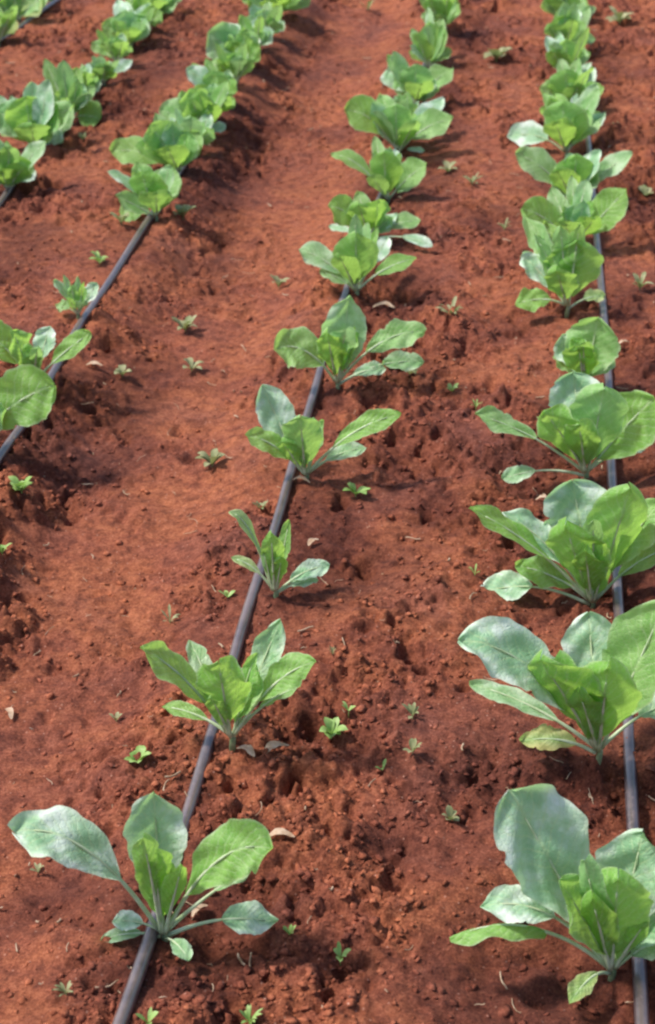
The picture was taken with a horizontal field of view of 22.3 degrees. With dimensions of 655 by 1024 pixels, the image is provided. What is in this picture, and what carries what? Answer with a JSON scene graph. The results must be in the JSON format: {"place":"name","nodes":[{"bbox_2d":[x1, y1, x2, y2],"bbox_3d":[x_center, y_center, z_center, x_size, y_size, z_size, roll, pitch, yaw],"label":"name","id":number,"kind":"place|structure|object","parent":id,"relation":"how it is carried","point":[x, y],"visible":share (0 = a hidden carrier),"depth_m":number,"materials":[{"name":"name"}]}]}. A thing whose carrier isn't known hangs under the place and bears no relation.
{"place":"outdoors","nodes":[
{"label":"outdoors","id":0,"kind":"place"},
{"bbox_2d":[0,0,654,1023],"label":"soil ground","id":1,"kind":"structure","parent":0,"point":[156,542],"depth_m":2.88,"materials":[{"name":"brown soil"}]},
{"bbox_2d":[0,543,11,554],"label":"weed seedling","id":2,"kind":"object","parent":1,"relation":"on","point":[2,548],"visible":1,"depth_m":2.71,"materials":[{"name":"green plant"}]},
{"bbox_2d":[0,3,17,40],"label":"cabbage plant","id":3,"kind":"object","parent":1,"relation":"on","point":[8,23],"visible":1,"depth_m":5.39,"materials":[{"name":"green plant"}]},
{"bbox_2d":[5,707,13,718],"bbox_3d":[-0.458,0.289,2.405,0.010,0.005,0.028,-14,33,-22],"label":"dry leaf scrap","id":4,"kind":"object","parent":1,"relation":"on","point":[9,710],"visible":1,"depth_m":2.40,"materials":[{"name":"beige plant"}]},
{"bbox_2d":[8,476,31,492],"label":"weed seedling","id":5,"kind":"object","parent":1,"relation":"on","point":[21,485],"visible":1,"depth_m":2.88,"materials":[{"name":"green plant"}]},
{"bbox_2d":[0,140,45,188],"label":"cabbage plant","id":6,"kind":"object","parent":1,"relation":"on","point":[15,167],"visible":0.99,"depth_m":4.20,"materials":[{"name":"green plant"}]},
{"bbox_2d":[0,0,47,22],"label":"cabbage plant","id":7,"kind":"object","parent":1,"relation":"on","point":[27,8],"visible":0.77,"depth_m":5.68,"materials":[{"name":"green plant"}]},
{"bbox_2d":[0,364,55,430],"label":"cabbage plant","id":8,"kind":"object","parent":1,"relation":"on","point":[27,395],"visible":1,"depth_m":2.96,"materials":[{"name":"green plant"}]},
{"bbox_2d":[0,0,61,42],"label":"drip pipe","id":9,"kind":"object","parent":1,"relation":"on","point":[43,10],"visible":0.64,"depth_m":5.74,"materials":[{"name":"black plastic"}]},
{"bbox_2d":[29,862,43,873],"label":"weed seedling","id":10,"kind":"object","parent":1,"relation":"on","point":[38,866],"visible":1,"depth_m":2.12,"materials":[{"name":"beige plant"}]},
{"bbox_2d":[0,79,73,144],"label":"cabbage plant","id":11,"kind":"object","parent":1,"relation":"on","point":[35,112],"visible":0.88,"depth_m":4.45,"materials":[{"name":"green plant"}]},
{"bbox_2d":[0,320,91,371],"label":"cabbage plant","id":12,"kind":"object","parent":1,"relation":"on","point":[16,347],"visible":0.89,"depth_m":3.19,"materials":[{"name":"green plant"}]},
{"bbox_2d":[0,79,107,206],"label":"drip pipe","id":13,"kind":"object","parent":1,"relation":"on","point":[7,192],"visible":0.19,"depth_m":4.19,"materials":[{"name":"black plastic"}]},
{"bbox_2d":[53,94,68,101],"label":"cabbage plant","id":14,"kind":"object","parent":1,"relation":"on","point":[64,98],"visible":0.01,"depth_m":4.59,"materials":[{"name":"green plant"}]},
{"bbox_2d":[53,980,72,995],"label":"weed seedling","id":15,"kind":"object","parent":1,"relation":"on","point":[62,988],"visible":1,"depth_m":1.89,"materials":[{"name":"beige plant"}]},
{"bbox_2d":[43,59,101,126],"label":"cabbage plant","id":16,"kind":"object","parent":1,"relation":"on","point":[65,78],"visible":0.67,"depth_m":4.69,"materials":[{"name":"green plant"}]},
{"bbox_2d":[53,275,98,319],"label":"cabbage plant","id":17,"kind":"object","parent":1,"relation":"on","point":[78,295],"visible":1,"depth_m":3.48,"materials":[{"name":"green plant"}]},
{"bbox_2d":[80,63,100,91],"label":"cabbage plant","id":18,"kind":"object","parent":1,"relation":"on","point":[87,76],"visible":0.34,"depth_m":4.85,"materials":[{"name":"green plant"}]},
{"bbox_2d":[0,162,189,464],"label":"drip pipe","id":19,"kind":"object","parent":1,"relation":"on","point":[8,443],"visible":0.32,"depth_m":3.58,"materials":[{"name":"black plastic"}]},
{"bbox_2d":[89,251,108,263],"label":"weed seedling","id":20,"kind":"object","parent":1,"relation":"on","point":[98,258],"visible":1,"depth_m":3.77,"materials":[{"name":"green plant"}]},
{"bbox_2d":[90,55,131,85],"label":"cabbage plant","id":21,"kind":"object","parent":1,"relation":"on","point":[103,70],"visible":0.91,"depth_m":5.02,"materials":[{"name":"green plant"}]},
{"bbox_2d":[91,29,132,60],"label":"cabbage plant","id":22,"kind":"object","parent":1,"relation":"on","point":[115,48],"visible":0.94,"depth_m":5.19,"materials":[{"name":"green plant"}]},
{"bbox_2d":[109,712,121,721],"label":"weed seedling","id":23,"kind":"object","parent":1,"relation":"on","point":[117,715],"visible":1,"depth_m":2.39,"materials":[{"name":"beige plant"}]},
{"bbox_2d":[109,212,129,224],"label":"weed seedling","id":24,"kind":"object","parent":1,"relation":"on","point":[121,219],"visible":1,"depth_m":3.97,"materials":[{"name":"green plant"}]},
{"bbox_2d":[114,365,131,376],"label":"weed seedling","id":25,"kind":"object","parent":1,"relation":"on","point":[120,369],"visible":1,"depth_m":3.35,"materials":[{"name":"beige plant"}]},
{"bbox_2d":[101,0,153,45],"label":"cabbage plant","id":26,"kind":"object","parent":1,"relation":"on","point":[129,23],"visible":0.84,"depth_m":5.37,"materials":[{"name":"green plant"}]},
{"bbox_2d":[124,745,150,762],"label":"weed seedling","id":27,"kind":"object","parent":1,"relation":"on","point":[142,750],"visible":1,"depth_m":2.25,"materials":[{"name":"green plant"}]},
{"bbox_2d":[7,791,278,960],"bbox_3d":[-0.210,0.427,1.924,0.306,0.222,0.087,4,30,6],"label":"cabbage plant","id":28,"kind":"object","parent":1,"relation":"on","point":[230,852],"visible":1,"depth_m":1.90,"materials":[{"name":"green plant"}]},
{"bbox_2d":[125,0,162,25],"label":"cabbage plant","id":29,"kind":"object","parent":1,"relation":"on","point":[156,19],"visible":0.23,"depth_m":5.51,"materials":[{"name":"green plant"}]},
{"bbox_2d":[107,162,181,221],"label":"cabbage plant","id":30,"kind":"object","parent":1,"relation":"on","point":[156,191],"visible":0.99,"depth_m":3.99,"materials":[{"name":"green plant"}]},
{"bbox_2d":[136,1007,157,1023],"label":"weed seedling","id":31,"kind":"object","parent":1,"relation":"on","point":[151,1015],"visible":1,"depth_m":1.84,"materials":[{"name":"green plant"}]},
{"bbox_2d":[109,113,202,171],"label":"cabbage plant","id":32,"kind":"object","parent":1,"relation":"on","point":[176,146],"visible":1,"depth_m":4.29,"materials":[{"name":"green plant"}]},
{"bbox_2d":[150,0,180,13],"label":"cabbage plant","id":33,"kind":"object","parent":1,"relation":"on","point":[166,6],"visible":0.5,"depth_m":5.71,"materials":[{"name":"green plant"}]},
{"bbox_2d":[160,604,179,622],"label":"weed seedling","id":34,"kind":"object","parent":1,"relation":"on","point":[169,611],"visible":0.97,"depth_m":2.59,"materials":[{"name":"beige plant"}]},
{"bbox_2d":[172,315,196,332],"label":"weed seedling","id":35,"kind":"object","parent":1,"relation":"on","point":[185,324],"visible":1,"depth_m":3.57,"materials":[{"name":"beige plant"}]},
{"bbox_2d":[173,204,195,219],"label":"weed seedling","id":36,"kind":"object","parent":1,"relation":"on","point":[182,210],"visible":1,"depth_m":4.05,"materials":[{"name":"green plant"}]},
{"bbox_2d":[169,108,214,144],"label":"cabbage plant","id":37,"kind":"object","parent":1,"relation":"on","point":[202,125],"visible":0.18,"depth_m":4.46,"materials":[{"name":"green plant"}]},
{"bbox_2d":[183,357,203,370],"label":"weed seedling","id":38,"kind":"object","parent":1,"relation":"on","point":[191,363],"visible":1,"depth_m":3.40,"materials":[{"name":"beige plant"}]},
{"bbox_2d":[159,80,228,132],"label":"cabbage plant","id":39,"kind":"object","parent":1,"relation":"on","point":[197,103],"visible":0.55,"depth_m":4.57,"materials":[{"name":"green plant"}]},
{"bbox_2d":[191,904,207,916],"bbox_3d":[-0.157,0.482,2.022,0.027,0.005,0.010,-26,39,-38],"label":"dry leaf scrap","id":40,"kind":"object","parent":1,"relation":"on","point":[194,911],"visible":0.84,"depth_m":2.02,"materials":[{"name":"beige plant"}]},
{"bbox_2d":[196,448,224,466],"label":"weed seedling","id":41,"kind":"object","parent":1,"relation":"on","point":[216,455],"visible":1,"depth_m":3.03,"materials":[{"name":"beige plant"}]},
{"bbox_2d":[186,58,236,95],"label":"cabbage plant","id":42,"kind":"object","parent":1,"relation":"on","point":[198,76],"visible":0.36,"depth_m":4.80,"materials":[{"name":"green plant"}]},
{"bbox_2d":[203,75,234,122],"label":"cabbage plant","id":43,"kind":"object","parent":1,"relation":"on","point":[228,103],"visible":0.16,"depth_m":4.69,"materials":[{"name":"green plant"}]},
{"bbox_2d":[217,590,234,597],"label":"weed seedling","id":44,"kind":"object","parent":1,"relation":"on","point":[225,593],"visible":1,"depth_m":2.61,"materials":[{"name":"green plant"}]},
{"bbox_2d":[140,618,315,751],"bbox_3d":[-0.124,0.234,2.232,0.227,0.194,0.138,4,30,6],"label":"cabbage plant","id":45,"kind":"object","parent":1,"relation":"on","point":[225,690],"visible":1,"depth_m":2.19,"materials":[{"name":"green plant"}]},
{"bbox_2d":[211,40,253,86],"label":"cabbage plant","id":46,"kind":"object","parent":1,"relation":"on","point":[238,63],"visible":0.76,"depth_m":4.98,"materials":[{"name":"green plant"}]},
{"bbox_2d":[206,22,259,62],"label":"cabbage plant","id":47,"kind":"object","parent":1,"relation":"on","point":[226,37],"visible":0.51,"depth_m":5.14,"materials":[{"name":"green plant"}]},
{"bbox_2d":[237,744,254,756],"bbox_3d":[-0.108,0.319,2.242,0.032,0.008,0.013,25,38,36],"label":"dry leaf scrap","id":48,"kind":"object","parent":1,"relation":"on","point":[249,749],"visible":1,"depth_m":2.24,"materials":[{"name":"beige plant"}]},
{"bbox_2d":[239,1004,262,1023],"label":"weed seedling","id":49,"kind":"object","parent":1,"relation":"on","point":[247,1014],"visible":1,"depth_m":1.85,"materials":[{"name":"green plant"}]},
{"bbox_2d":[238,14,273,45],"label":"cabbage plant","id":50,"kind":"object","parent":1,"relation":"on","point":[265,34],"visible":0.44,"depth_m":5.33,"materials":[{"name":"green plant"}]},
{"bbox_2d":[252,500,267,508],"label":"weed seedling","id":51,"kind":"object","parent":1,"relation":"on","point":[261,504],"visible":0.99,"depth_m":2.85,"materials":[{"name":"beige plant"}]},
{"bbox_2d":[247,1,284,33],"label":"cabbage plant","id":52,"kind":"object","parent":1,"relation":"on","point":[271,17],"visible":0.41,"depth_m":5.49,"materials":[{"name":"green plant"}]},
{"bbox_2d":[112,62,426,1023],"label":"drip pipe","id":53,"kind":"object","parent":1,"relation":"on","point":[146,948],"visible":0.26,"depth_m":2.27,"materials":[{"name":"black plastic"}]},
{"bbox_2d":[242,0,310,11],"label":"cabbage plant","id":54,"kind":"object","parent":1,"relation":"on","point":[294,5],"visible":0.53,"depth_m":5.72,"materials":[{"name":"green plant"}]},
{"bbox_2d":[265,741,288,752],"bbox_3d":[-0.071,0.318,2.262,0.039,0.008,0.015,-14,33,-23],"label":"dry leaf scrap","id":55,"kind":"object","parent":1,"relation":"on","point":[270,745],"visible":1,"depth_m":2.26,"materials":[{"name":"beige plant"}]},
{"bbox_2d":[269,274,289,287],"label":"weed seedling","id":56,"kind":"object","parent":1,"relation":"on","point":[278,281],"visible":0.98,"depth_m":3.79,"materials":[{"name":"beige plant"}]},
{"bbox_2d":[229,509,329,597],"bbox_3d":[-0.069,0.071,2.561,0.160,0.173,0.058,-7,31,-12],"label":"cabbage plant","id":57,"kind":"object","parent":1,"relation":"on","point":[273,551],"visible":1,"depth_m":2.56,"materials":[{"name":"green plant"}]},
{"bbox_2d":[270,828,294,836],"bbox_3d":[-0.058,0.407,2.106,0.035,0.007,0.014,4,30,6],"label":"dry leaf scrap","id":58,"kind":"object","parent":1,"relation":"on","point":[276,831],"visible":0.87,"depth_m":2.11,"materials":[{"name":"beige plant"}]},
{"bbox_2d":[283,924,295,934],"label":"weed seedling","id":59,"kind":"object","parent":1,"relation":"on","point":[290,929],"visible":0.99,"depth_m":1.98,"materials":[{"name":"green plant"}]},
{"bbox_2d":[292,475,309,482],"bbox_3d":[-0.046,-0.058,2.903,0.034,0.008,0.013,8,31,14],"label":"dry leaf scrap","id":60,"kind":"object","parent":1,"relation":"on","point":[302,477],"visible":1,"depth_m":2.90,"materials":[{"name":"beige plant"}]},
{"bbox_2d":[307,538,318,545],"bbox_3d":[-0.025,0.047,2.747,0.012,0.006,0.028,25,38,36],"label":"dry leaf scrap","id":61,"kind":"object","parent":1,"relation":"on","point":[310,541],"visible":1,"depth_m":2.75,"materials":[{"name":"beige plant"}]},
{"bbox_2d":[245,384,400,480],"bbox_3d":[-0.007,-0.118,2.896,0.265,0.175,0.111,4,30,6],"label":"cabbage plant","id":62,"kind":"object","parent":1,"relation":"on","point":[285,432],"visible":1,"depth_m":2.88,"materials":[{"name":"green plant"}]},
{"bbox_2d":[0,11,654,1012],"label":"straw litter","id":63,"kind":"object","parent":1,"relation":"on","point":[298,631],"visible":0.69,"depth_m":2.48,"materials":[{"name":"beige plant"}]},
{"bbox_2d":[319,717,347,738],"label":"weed seedling","id":64,"kind":"object","parent":1,"relation":"on","point":[332,728],"visible":1,"depth_m":2.31,"materials":[{"name":"green plant"}]},
{"bbox_2d":[333,941,350,965],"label":"weed seedling","id":65,"kind":"object","parent":1,"relation":"on","point":[337,951],"visible":1,"depth_m":1.93,"materials":[{"name":"green plant"}]},
{"bbox_2d":[342,701,354,717],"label":"weed seedling","id":66,"kind":"object","parent":1,"relation":"on","point":[346,706],"visible":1,"depth_m":2.33,"materials":[{"name":"green plant"}]},
{"bbox_2d":[274,295,425,388],"bbox_3d":[0.050,-0.316,3.180,0.308,0.209,0.096,-7,31,-13],"label":"cabbage plant","id":67,"kind":"object","parent":1,"relation":"on","point":[336,346],"visible":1,"depth_m":3.18,"materials":[{"name":"green plant"}]},
{"bbox_2d":[342,482,370,496],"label":"weed seedling","id":68,"kind":"object","parent":1,"relation":"on","point":[361,489],"visible":1,"depth_m":2.87,"materials":[{"name":"green plant"}]},
{"bbox_2d":[299,214,415,294],"bbox_3d":[0.065,-0.558,3.607,0.231,0.208,0.137,-15,33,-24],"label":"cabbage plant","id":69,"kind":"object","parent":1,"relation":"on","point":[357,254],"visible":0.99,"depth_m":3.59,"materials":[{"name":"green plant"}]},
{"bbox_2d":[331,135,426,203],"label":"cabbage plant","id":70,"kind":"object","parent":1,"relation":"on","point":[388,172],"visible":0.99,"depth_m":4.18,"materials":[{"name":"green plant"}]},
{"bbox_2d":[328,191,432,247],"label":"cabbage plant","id":71,"kind":"object","parent":1,"relation":"on","point":[345,208],"visible":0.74,"depth_m":3.86,"materials":[{"name":"green plant"}]},
{"bbox_2d":[373,301,394,307],"bbox_3d":[0.121,-0.444,3.562,0.047,0.011,0.018,4,30,6],"label":"dry leaf scrap","id":72,"kind":"object","parent":1,"relation":"on","point":[386,303],"visible":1,"depth_m":3.56,"materials":[{"name":"beige plant"}]},
{"bbox_2d":[344,92,452,151],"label":"cabbage plant","id":73,"kind":"object","parent":1,"relation":"on","point":[394,124],"visible":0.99,"depth_m":4.49,"materials":[{"name":"green plant"}]},
{"bbox_2d":[393,91,418,114],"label":"cabbage plant","id":74,"kind":"object","parent":1,"relation":"on","point":[406,100],"visible":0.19,"depth_m":4.66,"materials":[{"name":"green plant"}]},
{"bbox_2d":[401,702,418,719],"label":"weed seedling","id":75,"kind":"object","parent":1,"relation":"on","point":[412,709],"visible":1,"depth_m":2.33,"materials":[{"name":"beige plant"}]},
{"bbox_2d":[403,738,421,753],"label":"weed seedling","id":76,"kind":"object","parent":1,"relation":"on","point":[412,744],"visible":1,"depth_m":2.25,"materials":[{"name":"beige plant"}]},
{"bbox_2d":[380,51,452,102],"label":"cabbage plant","id":77,"kind":"object","parent":1,"relation":"on","point":[401,77],"visible":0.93,"depth_m":4.83,"materials":[{"name":"green plant"}]},
{"bbox_2d":[409,7,451,67],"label":"cabbage plant","id":78,"kind":"object","parent":1,"relation":"on","point":[427,46],"visible":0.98,"depth_m":5.24,"materials":[{"name":"green plant"}]},
{"bbox_2d":[419,0,460,24],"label":"cabbage plant","id":79,"kind":"object","parent":1,"relation":"on","point":[448,11],"visible":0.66,"depth_m":5.57,"materials":[{"name":"green plant"}]},
{"bbox_2d":[438,161,456,172],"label":"weed seedling","id":80,"kind":"object","parent":1,"relation":"on","point":[448,165],"visible":0.97,"depth_m":4.45,"materials":[{"name":"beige plant"}]},
{"bbox_2d":[435,296,461,313],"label":"weed seedling","id":81,"kind":"object","parent":1,"relation":"on","point":[452,304],"visible":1,"depth_m":3.51,"materials":[{"name":"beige plant"}]},
{"bbox_2d":[442,805,458,820],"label":"weed seedling","id":82,"kind":"object","parent":1,"relation":"on","point":[450,812],"visible":0.99,"depth_m":2.16,"materials":[{"name":"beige plant"}]},
{"bbox_2d":[446,383,458,390],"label":"weed seedling","id":83,"kind":"object","parent":1,"relation":"on","point":[449,387],"visible":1,"depth_m":3.23,"materials":[{"name":"green plant"}]},
{"bbox_2d":[461,172,480,184],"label":"weed seedling","id":84,"kind":"object","parent":1,"relation":"on","point":[473,179],"visible":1,"depth_m":4.30,"materials":[{"name":"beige plant"}]},
{"bbox_2d":[482,47,511,61],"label":"weed seedling","id":85,"kind":"object","parent":1,"relation":"on","point":[496,54],"visible":1,"depth_m":5.31,"materials":[{"name":"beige plant"}]},
{"bbox_2d":[496,218,510,229],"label":"weed seedling","id":86,"kind":"object","parent":1,"relation":"on","point":[503,226],"visible":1,"depth_m":3.99,"materials":[{"name":"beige plant"}]},
{"bbox_2d":[449,784,654,1003],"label":"cabbage plant","id":87,"kind":"object","parent":1,"relation":"on","point":[603,904],"visible":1,"depth_m":1.89,"materials":[{"name":"green plant"}]},
{"bbox_2d":[457,600,654,764],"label":"cabbage plant","id":88,"kind":"object","parent":1,"relation":"on","point":[594,678],"visible":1,"depth_m":2.16,"materials":[{"name":"green plant"}]},
{"bbox_2d":[506,82,605,156],"bbox_3d":[0.663,-1.054,4.522,0.301,0.178,0.196,-21,36,-32],"label":"cabbage plant","id":89,"kind":"object","parent":1,"relation":"on","point":[567,126],"visible":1,"depth_m":4.47,"materials":[{"name":"green plant"}]},
{"bbox_2d":[539,93,577,114],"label":"cabbage plant","id":90,"kind":"object","parent":1,"relation":"on","point":[574,98],"visible":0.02,"depth_m":4.67,"materials":[{"name":"green plant"}]},
{"bbox_2d":[515,216,604,318],"bbox_3d":[0.469,-0.520,3.506,0.212,0.222,0.163,21,36,32],"label":"cabbage plant","id":91,"kind":"object","parent":1,"relation":"on","point":[563,264],"visible":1,"depth_m":3.48,"materials":[{"name":"green plant"}]},
{"bbox_2d":[468,479,654,608],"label":"cabbage plant","id":92,"kind":"object","parent":1,"relation":"on","point":[589,536],"visible":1,"depth_m":2.57,"materials":[{"name":"green plant"}]},
{"bbox_2d":[474,372,654,483],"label":"cabbage plant","id":93,"kind":"object","parent":1,"relation":"on","point":[584,420],"visible":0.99,"depth_m":2.85,"materials":[{"name":"green plant"}]},
{"bbox_2d":[545,27,589,68],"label":"cabbage plant","id":94,"kind":"object","parent":1,"relation":"on","point":[568,51],"visible":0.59,"depth_m":5.03,"materials":[{"name":"green plant"}]},
{"bbox_2d":[541,0,595,15],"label":"cabbage plant","id":95,"kind":"object","parent":1,"relation":"on","point":[552,7],"visible":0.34,"depth_m":5.69,"materials":[{"name":"green plant"}]},
{"bbox_2d":[544,1,595,43],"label":"cabbage plant","id":96,"kind":"object","parent":1,"relation":"on","point":[569,22],"visible":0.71,"depth_m":5.26,"materials":[{"name":"green plant"}]},
{"bbox_2d":[539,57,603,101],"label":"cabbage plant","id":97,"kind":"object","parent":1,"relation":"on","point":[572,80],"visible":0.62,"depth_m":4.78,"materials":[{"name":"green plant"}]},
{"bbox_2d":[515,146,631,197],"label":"cabbage plant","id":98,"kind":"object","parent":1,"relation":"on","point":[539,164],"visible":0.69,"depth_m":4.11,"materials":[{"name":"green plant"}]},
{"bbox_2d":[520,175,627,235],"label":"cabbage plant","id":99,"kind":"object","parent":1,"relation":"on","point":[605,209],"visible":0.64,"depth_m":3.81,"materials":[{"name":"green plant"}]},
{"bbox_2d":[553,317,620,376],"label":"cabbage plant","id":100,"kind":"object","parent":1,"relation":"on","point":[590,346],"visible":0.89,"depth_m":3.15,"materials":[{"name":"green plant"}]},
{"bbox_2d":[585,135,649,1023],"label":"drip pipe","id":101,"kind":"object","parent":1,"relation":"on","point":[640,992],"visible":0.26,"depth_m":2.25,"materials":[{"name":"black plastic"}]},
{"bbox_2d":[605,6,632,24],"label":"weed seedling","id":102,"kind":"object","parent":1,"relation":"on","point":[619,17],"visible":0.99,"depth_m":5.69,"materials":[{"name":"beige plant"}]},
{"bbox_2d":[633,271,654,289],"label":"weed seedling","id":103,"kind":"object","parent":1,"relation":"on","point":[639,281],"visible":0.97,"depth_m":3.63,"materials":[{"name":"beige plant"}]},
{"bbox_2d":[638,185,653,195],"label":"weed seedling","id":104,"kind":"object","parent":1,"relation":"on","point":[644,189],"visible":0.97,"depth_m":4.22,"materials":[{"name":"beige plant"}]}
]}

